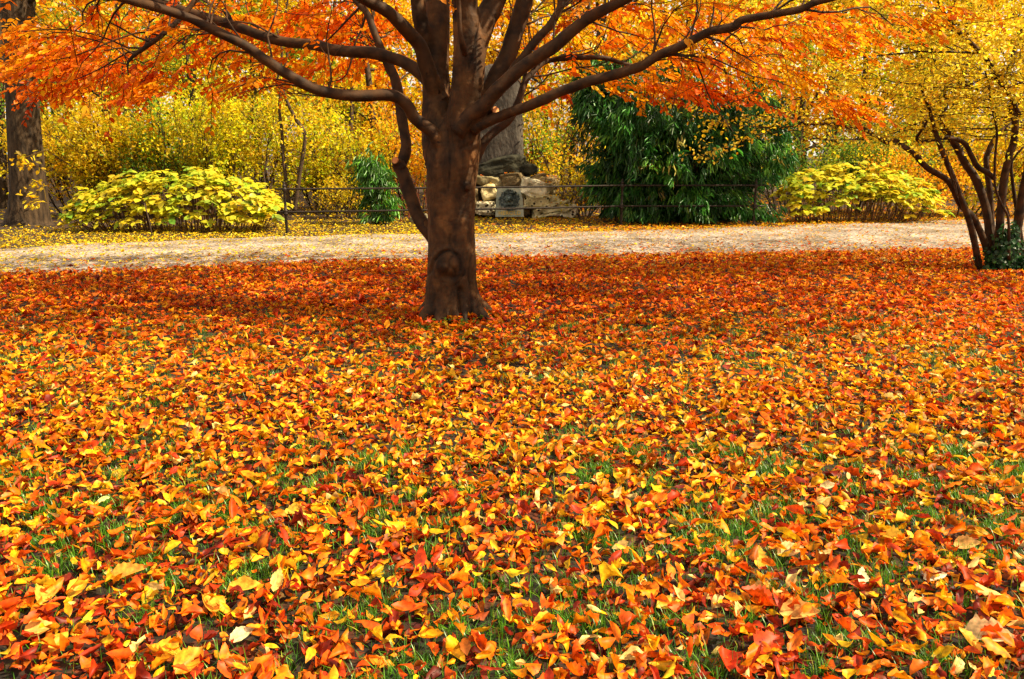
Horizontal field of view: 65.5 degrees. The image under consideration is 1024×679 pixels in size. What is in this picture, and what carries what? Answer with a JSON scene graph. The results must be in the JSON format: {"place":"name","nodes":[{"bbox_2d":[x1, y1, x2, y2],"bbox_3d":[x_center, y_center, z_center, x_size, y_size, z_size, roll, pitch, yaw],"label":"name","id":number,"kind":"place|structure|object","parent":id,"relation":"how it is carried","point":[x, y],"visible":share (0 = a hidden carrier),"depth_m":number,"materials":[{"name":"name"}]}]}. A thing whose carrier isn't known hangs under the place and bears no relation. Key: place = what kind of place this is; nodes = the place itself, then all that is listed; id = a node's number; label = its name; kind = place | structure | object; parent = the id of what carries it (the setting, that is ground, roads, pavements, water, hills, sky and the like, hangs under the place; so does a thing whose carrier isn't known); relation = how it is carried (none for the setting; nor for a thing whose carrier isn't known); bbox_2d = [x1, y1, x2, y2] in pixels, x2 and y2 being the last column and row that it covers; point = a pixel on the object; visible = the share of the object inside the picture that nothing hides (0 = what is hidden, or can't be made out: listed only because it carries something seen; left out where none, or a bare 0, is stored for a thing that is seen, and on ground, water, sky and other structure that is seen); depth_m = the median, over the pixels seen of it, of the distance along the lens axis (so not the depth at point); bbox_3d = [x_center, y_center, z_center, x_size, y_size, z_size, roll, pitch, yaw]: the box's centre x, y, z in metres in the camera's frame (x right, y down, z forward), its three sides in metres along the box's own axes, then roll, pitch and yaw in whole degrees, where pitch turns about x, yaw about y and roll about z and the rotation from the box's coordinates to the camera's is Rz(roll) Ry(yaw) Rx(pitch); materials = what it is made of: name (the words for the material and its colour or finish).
{"place":"outdoors","nodes":[
{"label":"outdoors","id":0,"kind":"place"},
{"bbox_2d":[0,156,1023,678],"bbox_3d":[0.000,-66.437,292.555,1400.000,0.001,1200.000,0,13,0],"label":"ground","id":1,"kind":"structure","parent":0,"point":[352,638],"depth_m":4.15,"materials":[{"name":"orange plant"}]},
{"bbox_2d":[0,5,86,208],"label":"slim tree","id":2,"kind":"object","parent":1,"relation":"on","point":[3,194],"visible":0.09,"depth_m":23.85,"materials":[{"name":"brown plant"}]},
{"bbox_2d":[34,583,59,602],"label":"fallen leaf","id":3,"kind":"object","parent":1,"relation":"on","point":[38,591],"visible":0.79,"depth_m":2.88,"materials":[{"name":"yellow plant"}]},
{"bbox_2d":[48,631,67,651],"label":"fallen leaf","id":4,"kind":"object","parent":1,"relation":"on","point":[56,639],"visible":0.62,"depth_m":2.60,"materials":[{"name":"yellow plant"}]},
{"bbox_2d":[0,0,128,226],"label":"oak tree","id":5,"kind":"object","parent":1,"relation":"on","point":[28,200],"visible":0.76,"depth_m":17.90,"materials":[{"name":"brown plant"}]},
{"bbox_2d":[7,0,136,194],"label":"autumn tree","id":6,"kind":"object","parent":1,"relation":"on","point":[38,9],"visible":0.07,"depth_m":30.44,"materials":[{"name":"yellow plant"}]},
{"bbox_2d":[0,81,188,213],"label":"autumn shrub","id":7,"kind":"object","parent":1,"relation":"on","point":[50,175],"visible":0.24,"depth_m":20.58,"materials":[{"name":"yellow plant"}]},
{"bbox_2d":[0,39,201,209],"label":"autumn shrub","id":8,"kind":"object","parent":1,"relation":"on","point":[70,179],"visible":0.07,"depth_m":22.65,"materials":[{"name":"yellow plant"}]},
{"bbox_2d":[44,100,172,219],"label":"autumn shrub","id":9,"kind":"object","parent":1,"relation":"on","point":[88,168],"visible":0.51,"depth_m":19.82,"materials":[{"name":"yellow plant"}]},
{"bbox_2d":[4,0,246,196],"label":"autumn tree","id":10,"kind":"object","parent":1,"relation":"on","point":[46,44],"visible":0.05,"depth_m":28.21,"materials":[{"name":"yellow plant"}]},
{"bbox_2d":[0,81,262,217],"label":"autumn shrub","id":11,"kind":"object","parent":1,"relation":"on","point":[85,126],"visible":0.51,"depth_m":19.68,"materials":[{"name":"yellow plant"}]},
{"bbox_2d":[144,203,152,235],"bbox_3d":[-7.153,-2.330,15.688,0.242,0.694,0.031,12,18,43],"label":"stake","id":12,"kind":"object","parent":1,"relation":"on","point":[148,220],"visible":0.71,"depth_m":15.68,"materials":[{"name":"brown wood"}]},
{"bbox_2d":[35,0,269,166],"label":"autumn tree","id":13,"kind":"object","parent":1,"relation":"on","point":[133,45],"visible":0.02,"depth_m":31.98,"materials":[{"name":"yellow plant"}]},
{"bbox_2d":[39,0,266,203],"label":"young tree","id":14,"kind":"object","parent":1,"relation":"on","point":[122,33],"visible":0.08,"depth_m":22.85,"materials":[{"name":"yellow plant"}]},
{"bbox_2d":[115,89,196,216],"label":"autumn shrub","id":15,"kind":"object","parent":1,"relation":"on","point":[162,163],"visible":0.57,"depth_m":19.70,"materials":[{"name":"yellow plant"}]},
{"bbox_2d":[146,636,180,656],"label":"fallen leaf","id":16,"kind":"object","parent":1,"relation":"on","point":[162,646],"visible":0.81,"depth_m":2.58,"materials":[{"name":"yellow plant"}]},
{"bbox_2d":[57,165,293,232],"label":"hydrangea bush","id":17,"kind":"object","parent":1,"relation":"on","point":[232,213],"visible":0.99,"depth_m":16.55,"materials":[{"name":"yellow plant"}]},
{"bbox_2d":[35,0,354,199],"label":"autumn tree","id":18,"kind":"object","parent":1,"relation":"on","point":[186,58],"visible":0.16,"depth_m":25.08,"materials":[{"name":"yellow plant"}]},
{"bbox_2d":[116,74,276,214],"bbox_3d":[-8.242,-5.184,21.368,4.099,3.699,5.214,0,13,0],"label":"autumn shrub","id":19,"kind":"object","parent":1,"relation":"on","point":[228,103],"visible":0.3,"depth_m":20.44,"materials":[{"name":"yellow plant"}]},
{"bbox_2d":[100,0,317,202],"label":"young tree","id":20,"kind":"object","parent":1,"relation":"on","point":[209,42],"visible":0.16,"depth_m":24.71,"materials":[{"name":"yellow plant"}]},
{"bbox_2d":[106,0,312,206],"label":"young tree","id":21,"kind":"object","parent":1,"relation":"on","point":[189,61],"visible":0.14,"depth_m":24.18,"materials":[{"name":"yellow plant"}]},
{"bbox_2d":[202,592,226,611],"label":"fallen leaf","id":22,"kind":"object","parent":1,"relation":"on","point":[212,603],"visible":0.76,"depth_m":2.83,"materials":[{"name":"yellow plant"}]},
{"bbox_2d":[127,59,341,217],"bbox_3d":[-7.409,-5.186,20.918,4.598,3.908,4.168,-11,17,-39],"label":"autumn shrub","id":23,"kind":"object","parent":1,"relation":"on","point":[204,163],"visible":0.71,"depth_m":20.18,"materials":[{"name":"yellow plant"}]},
{"bbox_2d":[226,575,260,591],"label":"fallen leaf","id":24,"kind":"object","parent":1,"relation":"on","point":[246,582],"visible":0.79,"depth_m":2.94,"materials":[{"name":"plant"}]},
{"bbox_2d":[169,53,367,210],"bbox_3d":[-6.704,-5.829,22.142,4.546,4.604,5.782,6,15,26],"label":"autumn shrub","id":25,"kind":"object","parent":1,"relation":"on","point":[276,161],"visible":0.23,"depth_m":22.20,"materials":[{"name":"yellow plant"}]},
{"bbox_2d":[270,567,283,591],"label":"fallen leaf","id":26,"kind":"object","parent":1,"relation":"on","point":[277,578],"visible":0.99,"depth_m":2.95,"materials":[{"name":"yellow plant"}]},
{"bbox_2d":[158,0,400,195],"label":"autumn tree","id":27,"kind":"object","parent":1,"relation":"on","point":[254,73],"visible":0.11,"depth_m":27.59,"materials":[{"name":"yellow plant"}]},
{"bbox_2d":[247,0,336,210],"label":"crooked tree","id":28,"kind":"object","parent":1,"relation":"on","point":[303,152],"visible":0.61,"depth_m":20.24,"materials":[{"name":"yellow plant"}]},
{"bbox_2d":[285,503,307,513],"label":"fallen leaf","id":29,"kind":"object","parent":1,"relation":"on","point":[291,508],"visible":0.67,"depth_m":3.57,"materials":[{"name":"yellow plant"}]},
{"bbox_2d":[241,88,397,213],"bbox_3d":[-5.211,-5.124,21.741,4.482,3.417,3.100,4,14,16],"label":"autumn shrub","id":30,"kind":"object","parent":1,"relation":"on","point":[343,137],"visible":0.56,"depth_m":21.50,"materials":[{"name":"yellow plant"}]},
{"bbox_2d":[232,0,416,196],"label":"autumn tree","id":31,"kind":"object","parent":1,"relation":"on","point":[371,65],"visible":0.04,"depth_m":28.00,"materials":[{"name":"yellow plant"}]},
{"bbox_2d":[212,0,452,206],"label":"young tree","id":32,"kind":"object","parent":1,"relation":"on","point":[352,88],"visible":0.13,"depth_m":24.26,"materials":[{"name":"yellow plant"}]},
{"bbox_2d":[262,81,421,213],"bbox_3d":[-4.438,-5.255,21.647,4.132,3.711,2.778,0,13,0],"label":"autumn shrub","id":33,"kind":"object","parent":1,"relation":"on","point":[371,145],"visible":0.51,"depth_m":21.15,"materials":[{"name":"yellow plant"}]},
{"bbox_2d":[301,167,394,219],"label":"autumn shrub","id":34,"kind":"object","parent":1,"relation":"on","point":[333,195],"visible":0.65,"depth_m":19.97,"materials":[{"name":"yellow plant"}]},
{"bbox_2d":[210,0,500,189],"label":"autumn tree","id":35,"kind":"object","parent":1,"relation":"on","point":[368,77],"visible":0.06,"depth_m":26.60,"materials":[{"name":"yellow plant"}]},
{"bbox_2d":[292,83,422,209],"bbox_3d":[-3.747,-5.740,23.830,5.998,3.667,2.949,-3,13,-11],"label":"autumn shrub","id":36,"kind":"object","parent":1,"relation":"on","point":[367,127],"visible":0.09,"depth_m":23.22,"materials":[{"name":"yellow plant"}]},
{"bbox_2d":[344,141,405,224],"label":"bamboo clump","id":37,"kind":"object","parent":1,"relation":"on","point":[370,171],"visible":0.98,"depth_m":18.30,"materials":[{"name":"green plant"}]},
{"bbox_2d":[348,86,426,211],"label":"autumn shrub","id":38,"kind":"object","parent":1,"relation":"on","point":[419,168],"visible":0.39,"depth_m":22.41,"materials":[{"name":"yellow plant"}]},
{"bbox_2d":[392,174,426,222],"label":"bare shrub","id":39,"kind":"object","parent":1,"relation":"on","point":[408,215],"visible":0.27,"depth_m":19.20,"materials":[{"name":"brown plant"}]},
{"bbox_2d":[297,0,544,191],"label":"autumn tree","id":40,"kind":"object","parent":1,"relation":"on","point":[541,6],"visible":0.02,"depth_m":32.02,"materials":[{"name":"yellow plant"}]},
{"bbox_2d":[424,309,503,327],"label":"ground cover","id":41,"kind":"object","parent":1,"relation":"on","point":[462,319],"visible":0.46,"depth_m":7.55,"materials":[{"name":"orange plant"}]},
{"bbox_2d":[417,95,582,190],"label":"autumn shrub","id":42,"kind":"object","parent":1,"relation":"on","point":[543,147],"visible":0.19,"depth_m":21.83,"materials":[{"name":"yellow plant"}]},
{"bbox_2d":[0,190,1023,678],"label":"fallen leaves","id":43,"kind":"object","parent":1,"relation":"on","point":[994,606],"depth_m":4.43,"materials":[{"name":"orange plant"}]},
{"bbox_2d":[23,617,56,636],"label":"fallen leaf","id":44,"kind":"object","parent":43,"relation":"on","point":[32,626],"visible":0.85,"depth_m":2.68,"materials":[{"name":"yellow plant"}]},
{"bbox_2d":[67,577,88,597],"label":"fallen leaf","id":45,"kind":"object","parent":43,"relation":"on","point":[74,591],"visible":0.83,"depth_m":2.91,"materials":[{"name":"yellow plant"}]},
{"bbox_2d":[112,562,147,577],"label":"fallen leaf","id":46,"kind":"object","parent":43,"relation":"on","point":[125,569],"visible":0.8,"depth_m":3.04,"materials":[{"name":"plant"}]},
{"bbox_2d":[173,646,203,673],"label":"fallen leaf","id":47,"kind":"object","parent":43,"relation":"on","point":[184,656],"visible":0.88,"depth_m":2.50,"materials":[{"name":"yellow plant"}]},
{"bbox_2d":[742,584,772,601],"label":"fallen leaf","id":48,"kind":"object","parent":43,"relation":"on","point":[757,591],"visible":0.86,"depth_m":2.86,"materials":[{"name":"plant"}]},
{"bbox_2d":[753,629,783,653],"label":"fallen leaf","id":49,"kind":"object","parent":43,"relation":"on","point":[766,636],"visible":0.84,"depth_m":2.61,"materials":[{"name":"plant"}]},
{"bbox_2d":[858,567,869,583],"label":"fallen leaf","id":50,"kind":"object","parent":43,"relation":"on","point":[863,572],"visible":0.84,"depth_m":3.00,"materials":[{"name":"beige plant"}]},
{"bbox_2d":[883,525,905,539],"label":"fallen leaf","id":51,"kind":"object","parent":43,"relation":"on","point":[892,531],"visible":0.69,"depth_m":3.34,"materials":[{"name":"orange plant"}]},
{"bbox_2d":[923,570,946,580],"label":"fallen leaf","id":52,"kind":"object","parent":43,"relation":"on","point":[942,574],"visible":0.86,"depth_m":3.02,"materials":[{"name":"beige plant"}]},
{"bbox_2d":[0,0,1023,325],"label":"beech tree","id":53,"kind":"object","parent":1,"relation":"on","point":[456,118],"visible":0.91,"depth_m":7.65,"materials":[{"name":"orange plant"}]},
{"bbox_2d":[4,0,1023,186],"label":"distant woods","id":54,"kind":"object","parent":1,"relation":"on","point":[723,78],"visible":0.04,"depth_m":45.16,"materials":[{"name":"plant"}]},
{"bbox_2d":[275,179,765,234],"bbox_3d":[0.427,-2.921,17.371,10.696,1.115,0.634,-3,13,-11],"label":"iron railing","id":55,"kind":"object","parent":1,"relation":"on","point":[621,206],"visible":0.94,"depth_m":17.59,"materials":[{"name":"black metal"}]},
{"bbox_2d":[475,64,577,218],"bbox_3d":[-0.014,-5.042,20.555,3.405,3.914,2.348,0,13,0],"label":"stone monument","id":56,"kind":"object","parent":1,"relation":"on","point":[503,154],"visible":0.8,"depth_m":20.32,"materials":[{"name":"stone"}]},
{"bbox_2d":[475,171,563,210],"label":"scattered leaves","id":57,"kind":"object","parent":56,"relation":"on","point":[540,182],"visible":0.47,"depth_m":20.42,"materials":[{"name":"yellow plant"}]},
{"bbox_2d":[378,0,679,160],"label":"autumn tree","id":58,"kind":"object","parent":1,"relation":"on","point":[545,4],"visible":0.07,"depth_m":30.11,"materials":[{"name":"yellow plant"}]},
{"bbox_2d":[523,96,605,202],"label":"autumn shrub","id":59,"kind":"object","parent":1,"relation":"on","point":[550,162],"visible":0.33,"depth_m":22.09,"materials":[{"name":"yellow plant"}]},
{"bbox_2d":[546,155,601,218],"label":"autumn shrub","id":60,"kind":"object","parent":1,"relation":"on","point":[572,180],"visible":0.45,"depth_m":20.39,"materials":[{"name":"yellow plant"}]},
{"bbox_2d":[449,0,725,190],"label":"autumn tree","id":61,"kind":"object","parent":1,"relation":"on","point":[640,56],"visible":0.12,"depth_m":24.24,"materials":[{"name":"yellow plant"}]},
{"bbox_2d":[524,0,677,203],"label":"young tree","id":62,"kind":"object","parent":1,"relation":"on","point":[560,69],"visible":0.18,"depth_m":24.94,"materials":[{"name":"yellow plant"}]},
{"bbox_2d":[490,0,716,170],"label":"autumn tree","id":63,"kind":"object","parent":1,"relation":"on","point":[558,67],"visible":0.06,"depth_m":29.53,"materials":[{"name":"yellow plant"}]},
{"bbox_2d":[656,595,680,608],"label":"fallen leaf","id":64,"kind":"object","parent":1,"relation":"on","point":[670,599],"visible":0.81,"depth_m":2.83,"materials":[{"name":"yellow plant"}]},
{"bbox_2d":[566,35,800,224],"bbox_3d":[3.900,-4.955,19.057,5.276,4.254,3.713,0,13,0],"label":"bamboo clump","id":65,"kind":"object","parent":1,"relation":"on","point":[645,149],"visible":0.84,"depth_m":18.09,"materials":[{"name":"green plant"}]},
{"bbox_2d":[543,0,836,166],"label":"autumn tree","id":66,"kind":"object","parent":1,"relation":"on","point":[702,17],"visible":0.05,"depth_m":27.64,"materials":[{"name":"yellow plant"}]},
{"bbox_2d":[718,646,740,670],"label":"fallen leaf","id":67,"kind":"object","parent":1,"relation":"on","point":[724,652],"visible":0.99,"depth_m":2.51,"materials":[{"name":"red plant"}]},
{"bbox_2d":[754,545,767,568],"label":"fallen leaf","id":68,"kind":"object","parent":1,"relation":"on","point":[761,554],"visible":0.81,"depth_m":3.12,"materials":[{"name":"yellow plant"}]},
{"bbox_2d":[638,0,933,160],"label":"autumn tree","id":69,"kind":"object","parent":1,"relation":"on","point":[773,90],"visible":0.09,"depth_m":27.06,"materials":[{"name":"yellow plant"}]},
{"bbox_2d":[777,541,803,555],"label":"fallen leaf","id":70,"kind":"object","parent":1,"relation":"on","point":[789,544],"visible":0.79,"depth_m":3.21,"materials":[{"name":"yellow plant"}]},
{"bbox_2d":[779,597,819,618],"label":"fallen leaf","id":71,"kind":"object","parent":1,"relation":"on","point":[796,612],"visible":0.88,"depth_m":2.78,"materials":[{"name":"orange plant"}]},
{"bbox_2d":[738,102,872,215],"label":"autumn shrub","id":72,"kind":"object","parent":1,"relation":"on","point":[808,164],"visible":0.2,"depth_m":21.39,"materials":[{"name":"yellow plant"}]},
{"bbox_2d":[657,0,979,200],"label":"autumn tree","id":73,"kind":"object","parent":1,"relation":"on","point":[816,95],"visible":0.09,"depth_m":25.66,"materials":[{"name":"yellow plant"}]},
{"bbox_2d":[820,480,834,488],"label":"fallen leaf","id":74,"kind":"object","parent":1,"relation":"on","point":[828,484],"visible":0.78,"depth_m":3.83,"materials":[{"name":"beige plant"}]},
{"bbox_2d":[651,0,1023,269],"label":"multi stem tree","id":75,"kind":"object","parent":1,"relation":"on","point":[1014,115],"visible":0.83,"depth_m":10.42,"materials":[{"name":"yellow plant"}]},
{"bbox_2d":[971,220,1023,270],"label":"ivy","id":76,"kind":"object","parent":75,"relation":"attached to","point":[997,259],"visible":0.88,"depth_m":11.06,"materials":[{"name":"green plant"}]},
{"bbox_2d":[726,0,953,205],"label":"young tree","id":77,"kind":"object","parent":1,"relation":"on","point":[834,71],"visible":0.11,"depth_m":24.97,"materials":[{"name":"yellow plant"}]},
{"bbox_2d":[714,0,999,196],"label":"autumn tree","id":78,"kind":"object","parent":1,"relation":"on","point":[861,75],"visible":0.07,"depth_m":28.97,"materials":[{"name":"yellow plant"}]},
{"bbox_2d":[804,111,915,214],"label":"autumn shrub","id":79,"kind":"object","parent":1,"relation":"on","point":[859,154],"visible":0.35,"depth_m":21.14,"materials":[{"name":"yellow plant"}]},
{"bbox_2d":[769,160,954,222],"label":"hydrangea bush","id":80,"kind":"object","parent":1,"relation":"on","point":[904,198],"visible":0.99,"depth_m":18.86,"materials":[{"name":"yellow plant"}]},
{"bbox_2d":[780,0,1023,201],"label":"autumn tree","id":81,"kind":"object","parent":1,"relation":"on","point":[965,47],"visible":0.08,"depth_m":27.58,"materials":[{"name":"yellow plant"}]},
{"bbox_2d":[814,106,1000,212],"bbox_3d":[10.678,-4.972,21.771,4.358,3.104,2.851,-2,13,-9],"label":"autumn shrub","id":82,"kind":"object","parent":1,"relation":"on","point":[851,155],"visible":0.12,"depth_m":21.92,"materials":[{"name":"yellow plant"}]},
{"bbox_2d":[858,144,992,217],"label":"autumn shrub","id":83,"kind":"object","parent":1,"relation":"on","point":[941,186],"visible":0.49,"depth_m":20.20,"materials":[{"name":"yellow plant"}]},
{"bbox_2d":[881,0,1023,192],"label":"autumn tree","id":84,"kind":"object","parent":1,"relation":"on","point":[1011,56],"visible":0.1,"depth_m":29.18,"materials":[{"name":"yellow plant"}]},
{"bbox_2d":[953,534,980,548],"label":"fallen leaf","id":85,"kind":"object","parent":1,"relation":"on","point":[966,540],"visible":0.96,"depth_m":3.26,"materials":[{"name":"orange plant"}]},
{"bbox_2d":[959,626,982,652],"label":"fallen leaf","id":86,"kind":"object","parent":1,"relation":"on","point":[969,636],"visible":0.81,"depth_m":2.60,"materials":[{"name":"yellow plant"}]},
{"bbox_2d":[920,98,1023,216],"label":"autumn shrub","id":87,"kind":"object","parent":1,"relation":"on","point":[999,163],"visible":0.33,"depth_m":20.70,"materials":[{"name":"yellow plant"}]},
{"bbox_2d":[937,118,1023,215],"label":"autumn shrub","id":88,"kind":"object","parent":1,"relation":"on","point":[1016,177],"visible":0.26,"depth_m":20.51,"materials":[{"name":"yellow plant"}]},
{"bbox_2d":[965,613,1014,641],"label":"fallen leaf","id":89,"kind":"object","parent":1,"relation":"on","point":[975,625],"visible":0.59,"depth_m":2.65,"materials":[{"name":"beige plant"}]},
{"bbox_2d":[0,218,1023,275],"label":"path","id":90,"kind":"structure","parent":0,"point":[633,238],"depth_m":14.28,"materials":[{"name":"beige gravel"}]},
{"bbox_2d":[4,0,1022,155],"label":"sky","id":91,"kind":"structure","parent":0,"point":[497,36],"materials":[{"name":"white"}]}
]}

